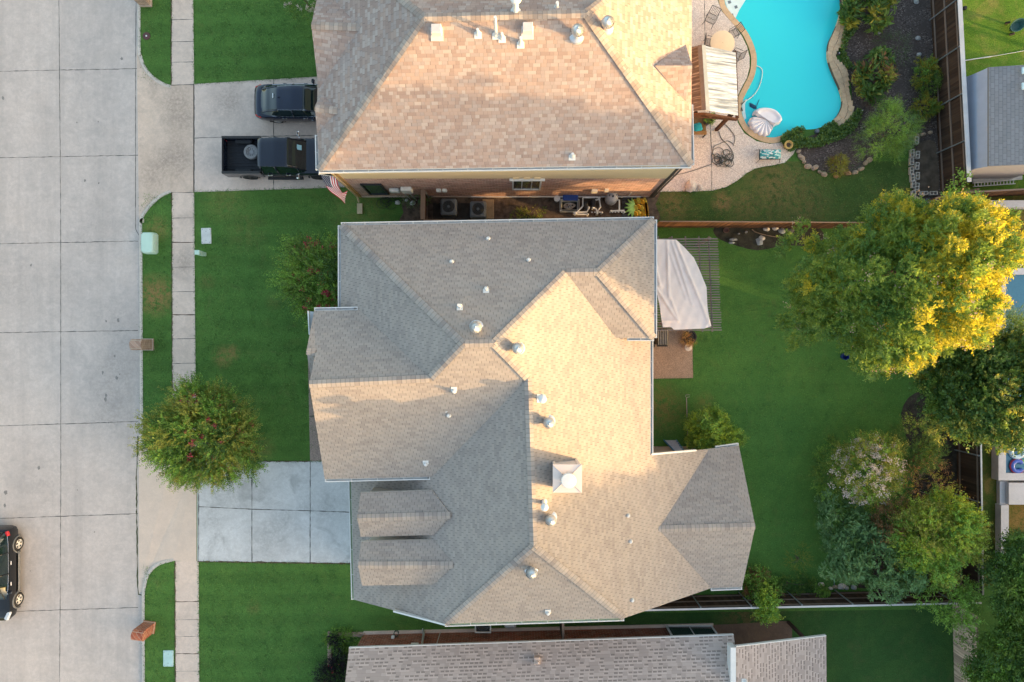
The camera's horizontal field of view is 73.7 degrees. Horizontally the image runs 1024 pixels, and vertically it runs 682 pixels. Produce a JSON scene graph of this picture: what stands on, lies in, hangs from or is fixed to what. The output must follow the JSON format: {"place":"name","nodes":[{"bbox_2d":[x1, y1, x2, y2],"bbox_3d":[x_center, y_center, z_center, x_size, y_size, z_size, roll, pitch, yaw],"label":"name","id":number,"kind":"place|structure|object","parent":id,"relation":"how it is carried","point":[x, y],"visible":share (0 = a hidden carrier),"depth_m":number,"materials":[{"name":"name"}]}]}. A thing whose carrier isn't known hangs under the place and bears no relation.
{"place":"outdoors","nodes":[
{"label":"outdoors","id":0,"kind":"place"},
{"bbox_2d":[0,0,141,681],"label":"street","id":1,"kind":"structure","parent":0,"point":[69,331],"depth_m":37.12,"materials":[{"name":"concrete"}]},
{"bbox_2d":[0,525,23,620],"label":"suv","id":2,"kind":"object","parent":1,"relation":"on","point":[11,546],"visible":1,"depth_m":36.19,"materials":[{"name":"black paint"}]},
{"bbox_2d":[137,3,173,681],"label":"kerb","id":3,"kind":"structure","parent":1,"relation":"on","point":[155,565],"depth_m":36.99,"materials":[{"name":"concrete"}]},
{"bbox_2d":[137,47,193,218],"bbox_3d":[-18.788,-10.918,37.052,3.170,0.120,10.153,0,90,0],"label":"driveway apron","id":4,"kind":"object","parent":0,"point":[165,138],"visible":0.97,"depth_m":37.02,"materials":[{"name":"concrete"}]},
{"bbox_2d":[139,435,196,592],"bbox_3d":[-18.666,9.389,37.051,3.192,0.117,8.646,0,90,0],"label":"driveway apron","id":5,"kind":"object","parent":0,"point":[167,523],"visible":0.77,"depth_m":37.04,"materials":[{"name":"beige concrete"}]},
{"bbox_2d":[170,0,198,681],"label":"sidewalk","id":6,"kind":"structure","parent":0,"point":[186,616],"depth_m":36.99,"materials":[{"name":"concrete"}]},
{"bbox_2d":[171,77,344,192],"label":"neighbour driveway","id":7,"kind":"structure","parent":0,"point":[223,109],"depth_m":36.99,"materials":[{"name":"concrete"}]},
{"bbox_2d":[221,131,332,179],"bbox_3d":[-12.275,-9.720,36.035,5.990,1.913,2.500,0,90,0],"label":"pickup truck","id":8,"kind":"object","parent":7,"relation":"on","point":[287,158],"visible":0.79,"depth_m":35.77,"materials":[{"name":"paint"}]},
{"bbox_2d":[244,144,256,159],"bbox_3d":[-13.720,-9.950,36.013,0.770,0.235,0.770,0,90,0],"label":"spare wheel","id":9,"kind":"object","parent":8,"relation":"in","point":[250,151],"visible":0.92,"depth_m":35.91,"materials":[{"name":"metal"}]},
{"bbox_2d":[254,79,316,122],"bbox_3d":[-11.250,-12.680,36.242,4.800,1.500,2.240,0,90,0],"label":"suv","id":10,"kind":"object","parent":7,"relation":"on","point":[281,103],"visible":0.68,"depth_m":35.79,"materials":[{"name":"paint"}]},
{"bbox_2d":[197,461,349,564],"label":"driveway","id":11,"kind":"structure","parent":0,"point":[290,512],"depth_m":36.99,"materials":[{"name":"grey concrete"}]},
{"bbox_2d":[308,363,321,460],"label":"entry path","id":12,"kind":"structure","parent":0,"point":[315,454],"depth_m":36.99,"materials":[{"name":"grey concrete"}]},
{"bbox_2d":[399,192,660,220],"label":"side yard","id":13,"kind":"structure","parent":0,"point":[504,207],"depth_m":36.99,"materials":[{"name":"brown soil"}]},
{"bbox_2d":[420,189,428,219],"bbox_3d":[-4.570,-7.016,36.032,0.240,1.965,1.555,1,90,0],"label":"fence","id":14,"kind":"object","parent":13,"relation":"on","point":[423,210],"visible":0.91,"depth_m":35.05,"materials":[{"name":"brown wood"}]},
{"bbox_2d":[433,203,470,218],"bbox_3d":[-2.982,-7.028,36.970,2.548,0.070,0.865,0,90,0],"label":"equipment pad","id":15,"kind":"object","parent":13,"relation":"on","point":[463,210],"visible":0.52,"depth_m":36.94,"materials":[{"name":"grey concrete"}]},
{"bbox_2d":[440,199,457,216],"bbox_3d":[-3.359,-7.113,36.547,0.866,0.907,0.860,0,90,0],"label":"cooling unit","id":16,"kind":"object","parent":15,"relation":"on","point":[449,207],"visible":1,"depth_m":36.14,"materials":[{"name":"metal"}]},
{"bbox_2d":[470,201,486,219],"bbox_3d":[-1.800,-6.983,36.547,0.866,0.907,0.860,0,90,0],"label":"cooling unit","id":17,"kind":"object","parent":15,"relation":"on","point":[478,210],"visible":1,"depth_m":36.14,"materials":[{"name":"metal"}]},
{"bbox_2d":[482,199,493,218],"bbox_3d":[-1.286,-7.127,36.950,0.620,0.100,1.050,0,90,0],"label":"equipment pad","id":18,"kind":"object","parent":13,"relation":"on","point":[490,208],"visible":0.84,"depth_m":36.90,"materials":[{"name":"beige concrete"}]},
{"bbox_2d":[510,205,546,218],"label":"weeds","id":19,"kind":"object","parent":13,"relation":"on","point":[521,212],"visible":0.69,"depth_m":36.75,"materials":[{"name":"green plant"}]},
{"bbox_2d":[560,199,579,212],"bbox_3d":[3.092,-7.270,36.760,1.040,0.460,0.660,0,90,0],"label":"open tub","id":20,"kind":"object","parent":13,"relation":"on","point":[572,210],"visible":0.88,"depth_m":36.66,"materials":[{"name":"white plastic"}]},
{"bbox_2d":[573,196,624,215],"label":"pool pipes","id":21,"kind":"object","parent":13,"relation":"on","point":[578,212],"visible":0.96,"depth_m":36.51,"materials":[{"name":"white plastic"}]},
{"bbox_2d":[622,198,640,216],"bbox_3d":[6.429,-7.216,36.917,1.000,0.167,1.000,0,90,0],"label":"pallet","id":22,"kind":"object","parent":13,"relation":"on","point":[623,204],"visible":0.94,"depth_m":36.84,"materials":[{"name":"plant"}]},
{"bbox_2d":[624,197,648,216],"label":"plant","id":23,"kind":"object","parent":22,"relation":"on","point":[631,207],"visible":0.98,"depth_m":36.60,"materials":[{"name":"plant"}]},
{"bbox_2d":[140,0,1023,681],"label":"lawn","id":24,"kind":"structure","parent":0,"point":[360,616],"depth_m":37.00,"materials":[{"name":"green plant"}]},
{"bbox_2d":[129,339,153,349],"bbox_3d":[-19.711,0.188,36.362,0.665,1.276,0.640,0,90,0],"label":"mailbox","id":25,"kind":"object","parent":24,"relation":"on","point":[141,344],"visible":1,"depth_m":35.88,"materials":[{"name":"brown brick"}]},
{"bbox_2d":[131,620,155,640],"bbox_3d":[-19.633,15.463,36.362,0.665,1.276,0.640,8,90,0],"label":"mailbox","id":26,"kind":"object","parent":24,"relation":"on","point":[144,630],"visible":1,"depth_m":36.16,"materials":[{"name":"orange brick"}]},
{"bbox_2d":[141,232,157,253],"bbox_3d":[-19.488,-5.263,36.745,0.740,0.510,1.140,0,90,0],"label":"transformer box","id":27,"kind":"object","parent":24,"relation":"on","point":[149,242],"visible":1,"depth_m":36.49,"materials":[{"name":"green paint"}]},
{"bbox_2d":[163,650,173,666],"bbox_3d":[-18.589,17.170,36.983,0.560,0.074,0.880,0,90,0],"label":"utility cover","id":28,"kind":"object","parent":24,"relation":"on","point":[168,658],"visible":1,"depth_m":36.95,"materials":[{"name":"plastic"}]},
{"bbox_2d":[127,364,268,494],"bbox_3d":[-15.438,4.445,34.367,7.059,5.368,6.615,0,90,0],"label":"crape myrtle","id":29,"kind":"object","parent":24,"relation":"on","point":[170,437],"visible":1,"depth_m":33.23,"materials":[{"name":"green plant"}]},
{"bbox_2d":[201,228,211,243],"bbox_3d":[-16.538,-5.686,36.983,0.564,0.074,0.874,0,90,0],"label":"utility cover","id":30,"kind":"object","parent":24,"relation":"on","point":[205,235],"visible":1,"depth_m":36.95,"materials":[{"name":"white plastic"}]},
{"bbox_2d":[279,0,315,26],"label":"blossom shrub","id":31,"kind":"object","parent":24,"relation":"on","point":[297,5],"visible":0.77,"depth_m":35.72,"materials":[{"name":"green plant"}]},
{"bbox_2d":[264,227,337,330],"bbox_3d":[-9.658,-2.954,34.447,5.158,5.143,5.773,0,90,0],"label":"crape myrtle","id":32,"kind":"object","parent":24,"relation":"on","point":[319,258],"visible":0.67,"depth_m":33.54,"materials":[{"name":"green plant"}]},
{"bbox_2d":[310,646,348,681],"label":"purple shrub","id":33,"kind":"object","parent":24,"relation":"on","point":[326,672],"visible":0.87,"depth_m":35.92,"materials":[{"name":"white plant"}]},
{"bbox_2d":[325,627,342,651],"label":"purple shrub","id":34,"kind":"object","parent":24,"relation":"on","point":[336,643],"visible":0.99,"depth_m":36.58,"materials":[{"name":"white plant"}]},
{"bbox_2d":[321,624,361,655],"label":"ground ivy","id":35,"kind":"object","parent":24,"relation":"on","point":[343,647],"visible":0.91,"depth_m":36.71,"materials":[{"name":"green plant"}]},
{"bbox_2d":[139,1,793,681],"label":"grass fringe","id":36,"kind":"object","parent":24,"relation":"on","point":[195,335],"depth_m":36.98,"materials":[{"name":"green plant"}]},
{"bbox_2d":[311,0,693,213],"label":"house","id":37,"kind":"structure","parent":24,"relation":"on","point":[503,98],"depth_m":29.26,"materials":[{"name":"brown"}]},
{"bbox_2d":[318,174,347,202],"bbox_3d":[-8.678,-7.397,33.278,0.972,1.927,1.073,0,90,0],"label":"flag","id":38,"kind":"object","parent":37,"relation":"attached to","point":[331,183],"visible":0.99,"depth_m":33.30,"materials":[{"name":"multicoloured fabric"}]},
{"bbox_2d":[360,183,389,194],"bbox_3d":[-7.000,-7.760,35.000,1.050,2.300,0.090,0,90,0],"label":"window","id":39,"kind":"structure","parent":37,"relation":"in","point":[371,188],"depth_m":34.80,"materials":[{"name":"black glass"}]},
{"bbox_2d":[512,181,541,189],"bbox_3d":[0.730,-7.760,33.950,1.450,2.100,0.090,0,90,0],"label":"window","id":40,"kind":"structure","parent":37,"relation":"in","point":[516,185],"depth_m":34.12,"materials":[{"name":"glass"}]},
{"bbox_2d":[306,217,755,626],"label":"house","id":41,"kind":"structure","parent":24,"relation":"on","point":[481,391],"depth_m":30.67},
{"bbox_2d":[138,0,925,681],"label":"grass tufts","id":42,"kind":"object","parent":24,"relation":"on","point":[306,356],"visible":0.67,"depth_m":36.99,"materials":[{"name":"green plant"}]},
{"bbox_2d":[345,621,826,681],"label":"house","id":43,"kind":"structure","parent":24,"relation":"on","point":[699,652],"depth_m":34.06,"materials":[{"name":"grey"}]},
{"bbox_2d":[666,625,717,634],"bbox_3d":[9.550,15.392,35.900,2.500,2.100,0.090,0,90,0],"label":"window","id":44,"kind":"structure","parent":43,"relation":"in","point":[672,629],"depth_m":36.48,"materials":[{"name":"black glass"}]},
{"bbox_2d":[657,220,863,228],"bbox_3d":[15.097,-6.091,35.982,15.034,2.065,0.076,0,90,0],"label":"fence","id":45,"kind":"object","parent":24,"relation":"on","point":[738,224],"visible":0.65,"depth_m":35.91,"materials":[{"name":"brown wood"}]},
{"bbox_2d":[646,589,981,610],"bbox_3d":[14.242,13.594,36.008,19.627,2.015,0.166,-1,90,0],"label":"fence","id":46,"kind":"object","parent":24,"relation":"on","point":[800,600],"visible":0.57,"depth_m":35.76,"materials":[{"name":"brown wood"}]},
{"bbox_2d":[910,569,987,634],"bbox_3d":[22.547,13.344,34.581,5.133,4.899,3.281,39,90,0],"label":"sapling","id":47,"kind":"object","parent":24,"relation":"on","point":[966,599],"visible":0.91,"depth_m":33.31,"materials":[{"name":"green plant"}]},
{"bbox_2d":[954,608,1023,681],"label":"ash tree","id":48,"kind":"object","parent":24,"relation":"on","point":[1003,661],"visible":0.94,"depth_m":32.26,"materials":[{"name":"green plant"}]},
{"bbox_2d":[653,329,667,346],"bbox_3d":[7.922,-0.154,36.496,0.672,1.008,0.984,0,90,0],"label":"bench","id":49,"kind":"object","parent":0,"point":[661,340],"visible":0.83,"depth_m":36.01,"materials":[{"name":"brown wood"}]},
{"bbox_2d":[653,329,692,378],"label":"patio","id":50,"kind":"structure","parent":0,"point":[674,359],"depth_m":36.98,"materials":[{"name":"brown concrete"}]},
{"bbox_2d":[657,0,795,191],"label":"pool deck","id":51,"kind":"structure","parent":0,"point":[745,148],"depth_m":36.99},
{"bbox_2d":[673,124,734,175],"bbox_3d":[10.508,-9.553,36.901,4.431,0.180,1.965,-40,90,0],"label":"garden hose","id":52,"kind":"object","parent":51,"relation":"on","point":[724,158],"visible":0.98,"depth_m":36.91,"materials":[{"name":"grey rubber"}]},
{"bbox_2d":[692,45,738,130],"bbox_3d":[10.035,-12.941,35.300,2.706,3.400,3.688,0,90,0],"label":"gazebo","id":53,"kind":"object","parent":51,"relation":"on","point":[714,81],"visible":0.78,"depth_m":33.94,"materials":[{"name":"beige fabric"}]},
{"bbox_2d":[710,30,734,50],"bbox_3d":[11.167,-15.827,36.625,1.290,0.750,1.290,0,90,0],"label":"patio table","id":54,"kind":"object","parent":51,"relation":"on","point":[723,40],"visible":0.84,"depth_m":36.25,"materials":[{"name":"beige plastic"}]},
{"bbox_2d":[756,149,780,162],"bbox_3d":[13.830,-9.983,36.768,1.288,0.436,0.732,0,90,0],"label":"lounge bench","id":55,"kind":"object","parent":51,"relation":"on","point":[769,154],"visible":1,"depth_m":36.55,"materials":[{"name":"teal fabric"}]},
{"bbox_2d":[713,621,791,644],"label":"patio","id":56,"kind":"structure","parent":0,"point":[744,633],"depth_m":36.99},
{"bbox_2d":[565,609,953,681],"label":"lawn","id":57,"kind":"structure","parent":0,"point":[888,646],"depth_m":37.00,"materials":[{"name":"green plant"}]},
{"bbox_2d":[953,604,978,681],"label":"fence","id":58,"kind":"object","parent":57,"relation":"on","point":[960,653],"visible":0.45,"depth_m":36.37,"materials":[{"name":"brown wood"}]},
{"bbox_2d":[725,0,806,129],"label":"pool basin","id":59,"kind":"object","parent":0,"point":[733,6],"visible":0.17,"depth_m":37.06,"materials":[{"name":"paint"}]},
{"bbox_2d":[719,0,854,142],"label":"pool coping","id":60,"kind":"object","parent":59,"relation":"on","point":[839,71],"visible":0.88,"depth_m":36.88,"materials":[{"name":"stone"}]},
{"bbox_2d":[713,228,822,249],"bbox_3d":[13.868,-5.566,36.994,5.972,0.001,1.313,0,90,0],"label":"garden bed","id":61,"kind":"object","parent":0,"point":[749,237],"visible":0.6,"depth_m":36.99,"materials":[{"name":"soil"}]},
{"bbox_2d":[725,0,840,137],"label":"pool water","id":62,"kind":"structure","parent":0,"point":[790,40],"depth_m":37.07,"materials":[{"name":"blue liquid"}]},
{"bbox_2d":[747,108,781,136],"bbox_3d":[13.596,-11.895,36.823,1.492,0.429,1.634,43,90,0],"label":"pool float","id":63,"kind":"object","parent":62,"relation":"on","point":[764,122],"visible":1,"depth_m":36.76,"materials":[{"name":"plastic"}]},
{"bbox_2d":[655,161,911,222],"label":"lawn","id":64,"kind":"structure","parent":0,"point":[760,180],"depth_m":37.00,"materials":[{"name":"green plant"}]},
{"bbox_2d":[653,228,950,593],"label":"lawn","id":65,"kind":"structure","parent":0,"point":[757,317],"depth_m":37.00,"materials":[{"name":"green plant"}]},
{"bbox_2d":[657,236,721,331],"bbox_3d":[8.771,-2.867,35.623,3.486,2.755,4.809,0,90,0],"label":"pergola","id":66,"kind":"object","parent":65,"relation":"on","point":[704,241],"visible":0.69,"depth_m":34.24,"materials":[{"name":"beige fabric"}]},
{"bbox_2d":[657,239,710,329],"bbox_3d":[8.435,-2.830,34.154,3.096,0.175,4.530,0,90,0],"label":"shade cloth","id":67,"kind":"object","parent":66,"relation":"on","point":[682,292],"visible":0.94,"depth_m":34.22,"materials":[{"name":"beige fabric"}]},
{"bbox_2d":[680,402,748,449],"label":"laurel shrub","id":68,"kind":"object","parent":65,"relation":"on","point":[719,425],"visible":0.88,"depth_m":35.04,"materials":[{"name":"green plant"}]},
{"bbox_2d":[740,562,786,602],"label":"shrub","id":69,"kind":"object","parent":65,"relation":"on","point":[756,576],"visible":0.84,"depth_m":36.10,"materials":[{"name":"green plant"}]},
{"bbox_2d":[750,578,785,627],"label":"shrub","id":70,"kind":"object","parent":65,"relation":"on","point":[764,602],"visible":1,"depth_m":34.95,"materials":[{"name":"green plant"}]},
{"bbox_2d":[762,570,817,595],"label":"weeds","id":71,"kind":"object","parent":65,"relation":"on","point":[797,589],"visible":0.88,"depth_m":36.60,"materials":[{"name":"green plant"}]},
{"bbox_2d":[783,540,813,569],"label":"thin shrub","id":72,"kind":"object","parent":65,"relation":"on","point":[797,557],"visible":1,"depth_m":36.40,"materials":[{"name":"green plant"}]},
{"bbox_2d":[811,582,831,597],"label":"vine","id":73,"kind":"object","parent":65,"relation":"on","point":[823,591],"visible":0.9,"depth_m":36.33,"materials":[{"name":"green plant"}]},
{"bbox_2d":[806,433,850,507],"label":"bush","id":74,"kind":"object","parent":65,"relation":"on","point":[816,468],"visible":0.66,"depth_m":35.45,"materials":[{"name":"green plant"}]},
{"bbox_2d":[813,487,875,555],"bbox_3d":[17.097,9.300,35.467,3.197,3.131,3.783,0,90,0],"label":"broad leaf shrub","id":75,"kind":"object","parent":65,"relation":"on","point":[855,517],"visible":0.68,"depth_m":34.77,"materials":[{"name":"green plant"}]},
{"bbox_2d":[823,429,908,513],"bbox_3d":[18.084,6.366,34.981,4.236,4.068,4.385,40,90,0],"label":"blossom tree","id":76,"kind":"object","parent":65,"relation":"on","point":[887,473],"visible":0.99,"depth_m":33.95,"materials":[{"name":"white plant"}]},
{"bbox_2d":[773,183,1023,383],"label":"feathery tree","id":77,"kind":"object","parent":65,"relation":"on","point":[982,255],"visible":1,"depth_m":28.19,"materials":[{"name":"green plant"}]},
{"bbox_2d":[796,0,941,204],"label":"mulch bed","id":78,"kind":"object","parent":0,"point":[910,16],"visible":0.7,"depth_m":36.99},
{"bbox_2d":[780,108,862,151],"bbox_3d":[16.778,-11.243,36.854,4.764,0.518,1.532,-17,90,0],"label":"creeping cover","id":79,"kind":"object","parent":78,"relation":"on","point":[795,136],"visible":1,"depth_m":36.77,"materials":[{"name":"green plant"}]},
{"bbox_2d":[824,152,849,177],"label":"golden shrub","id":80,"kind":"object","parent":78,"relation":"on","point":[843,162],"visible":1,"depth_m":36.51,"materials":[{"name":"yellow plant"}]},
{"bbox_2d":[839,21,858,69],"bbox_3d":[18.112,-16.146,36.845,0.944,0.482,3.060,7,90,0],"label":"creeping cover","id":81,"kind":"object","parent":78,"relation":"on","point":[843,52],"visible":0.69,"depth_m":36.77,"materials":[{"name":"green plant"}]},
{"bbox_2d":[837,0,900,35],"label":"leafy shrub","id":82,"kind":"object","parent":78,"relation":"on","point":[850,10],"visible":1,"depth_m":35.98,"materials":[{"name":"green plant"}]},
{"bbox_2d":[851,45,900,106],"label":"leafy shrub","id":83,"kind":"object","parent":78,"relation":"on","point":[885,76],"visible":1,"depth_m":35.93,"materials":[{"name":"green plant"}]},
{"bbox_2d":[848,94,929,164],"bbox_3d":[19.854,-10.838,35.798,3.402,2.421,4.114,36,90,0],"label":"feathery shrub","id":84,"kind":"object","parent":78,"relation":"on","point":[901,139],"visible":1,"depth_m":35.63,"materials":[{"name":"green plant"}]},
{"bbox_2d":[872,27,914,68],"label":"grey shrub","id":85,"kind":"object","parent":78,"relation":"on","point":[891,34],"visible":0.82,"depth_m":36.38,"materials":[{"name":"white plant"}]},
{"bbox_2d":[909,54,941,90],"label":"variegated shrub","id":86,"kind":"object","parent":78,"relation":"on","point":[926,65],"visible":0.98,"depth_m":36.31,"materials":[{"name":"green plant"}]},
{"bbox_2d":[908,90,943,121],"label":"variegated shrub","id":87,"kind":"object","parent":78,"relation":"on","point":[934,107],"visible":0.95,"depth_m":36.36,"materials":[{"name":"green plant"}]},
{"bbox_2d":[910,69,942,96],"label":"green shrub","id":88,"kind":"object","parent":78,"relation":"on","point":[935,81],"visible":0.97,"depth_m":36.35,"materials":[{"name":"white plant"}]},
{"bbox_2d":[916,140,938,192],"bbox_3d":[22.483,-9.448,36.990,1.254,0.001,2.858,0,90,0],"label":"planting bed","id":89,"kind":"object","parent":78,"relation":"on","point":[928,170],"visible":0.97,"depth_m":36.99,"materials":[{"name":"brown soil"}]},
{"bbox_2d":[929,0,971,191],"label":"fence","id":90,"kind":"object","parent":78,"relation":"on","point":[951,95],"visible":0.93,"depth_m":35.67,"materials":[{"name":"brown wood"}]},
{"bbox_2d":[845,389,963,590],"bbox_3d":[21.260,8.245,36.994,6.613,0.001,11.423,0,90,0],"label":"shrub bed","id":91,"kind":"object","parent":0,"point":[910,402],"visible":0.17,"depth_m":36.99,"materials":[{"name":"soil"}]},
{"bbox_2d":[817,505,929,606],"bbox_3d":[18.434,10.906,35.063,5.718,3.958,5.068,0,90,0],"label":"broad leaf shrub","id":92,"kind":"object","parent":91,"relation":"on","point":[897,582],"visible":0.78,"depth_m":34.16,"materials":[{"name":"green plant"}]},
{"bbox_2d":[867,495,913,555],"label":"dry shrub","id":93,"kind":"object","parent":91,"relation":"on","point":[881,513],"visible":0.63,"depth_m":34.01,"materials":[{"name":"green plant"}]},
{"bbox_2d":[883,412,950,478],"bbox_3d":[20.588,5.406,35.407,4.000,3.261,3.525,0,90,0],"label":"dark shrub","id":94,"kind":"object","parent":91,"relation":"on","point":[914,449],"visible":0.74,"depth_m":34.61,"materials":[{"name":"green plant"}]},
{"bbox_2d":[879,439,962,508],"bbox_3d":[20.402,7.092,35.094,4.146,3.847,3.473,-43,90,0],"label":"dry shrub","id":95,"kind":"object","parent":91,"relation":"on","point":[916,482],"visible":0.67,"depth_m":34.24,"materials":[{"name":"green plant"}]},
{"bbox_2d":[885,482,994,592],"bbox_3d":[20.870,9.616,34.322,5.531,5.439,4.889,-43,90,0],"label":"bright tree","id":96,"kind":"object","parent":91,"relation":"on","point":[967,531],"visible":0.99,"depth_m":32.81,"materials":[{"name":"green plant"}]},
{"bbox_2d":[908,469,980,516],"bbox_3d":[21.764,7.949,35.432,3.374,3.181,2.887,-33,90,0],"label":"dry shrub","id":97,"kind":"object","parent":91,"relation":"on","point":[940,485],"visible":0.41,"depth_m":34.90,"materials":[{"name":"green plant"}]},
{"bbox_2d":[908,321,1023,456],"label":"oak tree","id":98,"kind":"object","parent":91,"relation":"on","point":[987,410],"visible":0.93,"depth_m":30.60,"materials":[{"name":"green plant"}]},
{"bbox_2d":[954,370,983,594],"bbox_3d":[24.014,7.017,36.007,0.166,2.015,11.975,-1,90,0],"label":"fence","id":99,"kind":"object","parent":91,"relation":"on","point":[969,468],"visible":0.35,"depth_m":35.85,"materials":[{"name":"brown wood"}]},
{"bbox_2d":[944,0,1023,191],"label":"lawn","id":100,"kind":"structure","parent":0,"point":[987,32],"depth_m":37.00,"materials":[{"name":"green plant"}]},
{"bbox_2d":[966,65,1023,178],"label":"garden shed","id":101,"kind":"structure","parent":100,"relation":"on","point":[995,97],"depth_m":33.96,"materials":[{"name":"grey"}]},
{"bbox_2d":[956,195,1023,588],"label":"pool lawn","id":102,"kind":"structure","parent":0,"point":[1016,515],"depth_m":37.00,"materials":[{"name":"green plant"}]},
{"bbox_2d":[933,167,1007,248],"bbox_3d":[22.424,-6.252,34.696,4.081,4.657,5.289,0,90,0],"label":"sapling","id":103,"kind":"object","parent":102,"relation":"on","point":[960,181],"visible":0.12,"depth_m":34.48,"materials":[{"name":"green plant"}]},
{"bbox_2d":[962,188,1023,196],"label":"fence","id":104,"kind":"object","parent":102,"relation":"on","point":[1005,192],"visible":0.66,"depth_m":35.85,"materials":[{"name":"brown wood"}]},
{"bbox_2d":[975,525,1023,632],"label":"ash tree","id":105,"kind":"object","parent":102,"relation":"on","point":[1008,577],"visible":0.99,"depth_m":32.04,"materials":[{"name":"green plant"}]},
{"bbox_2d":[985,200,1023,567],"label":"raised pool","id":106,"kind":"structure","parent":102,"relation":"on","point":[1010,493],"depth_m":36.58,"materials":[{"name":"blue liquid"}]},
{"bbox_2d":[997,299,1023,345],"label":"conifer tree","id":107,"kind":"object","parent":102,"relation":"on","point":[1013,321],"visible":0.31,"depth_m":32.13,"materials":[{"name":"green plant"}]},
{"bbox_2d":[1005,18,1023,35],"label":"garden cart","id":108,"kind":"object","parent":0,"point":[1016,25],"visible":1,"depth_m":36.66,"materials":[{"name":"green plastic"}]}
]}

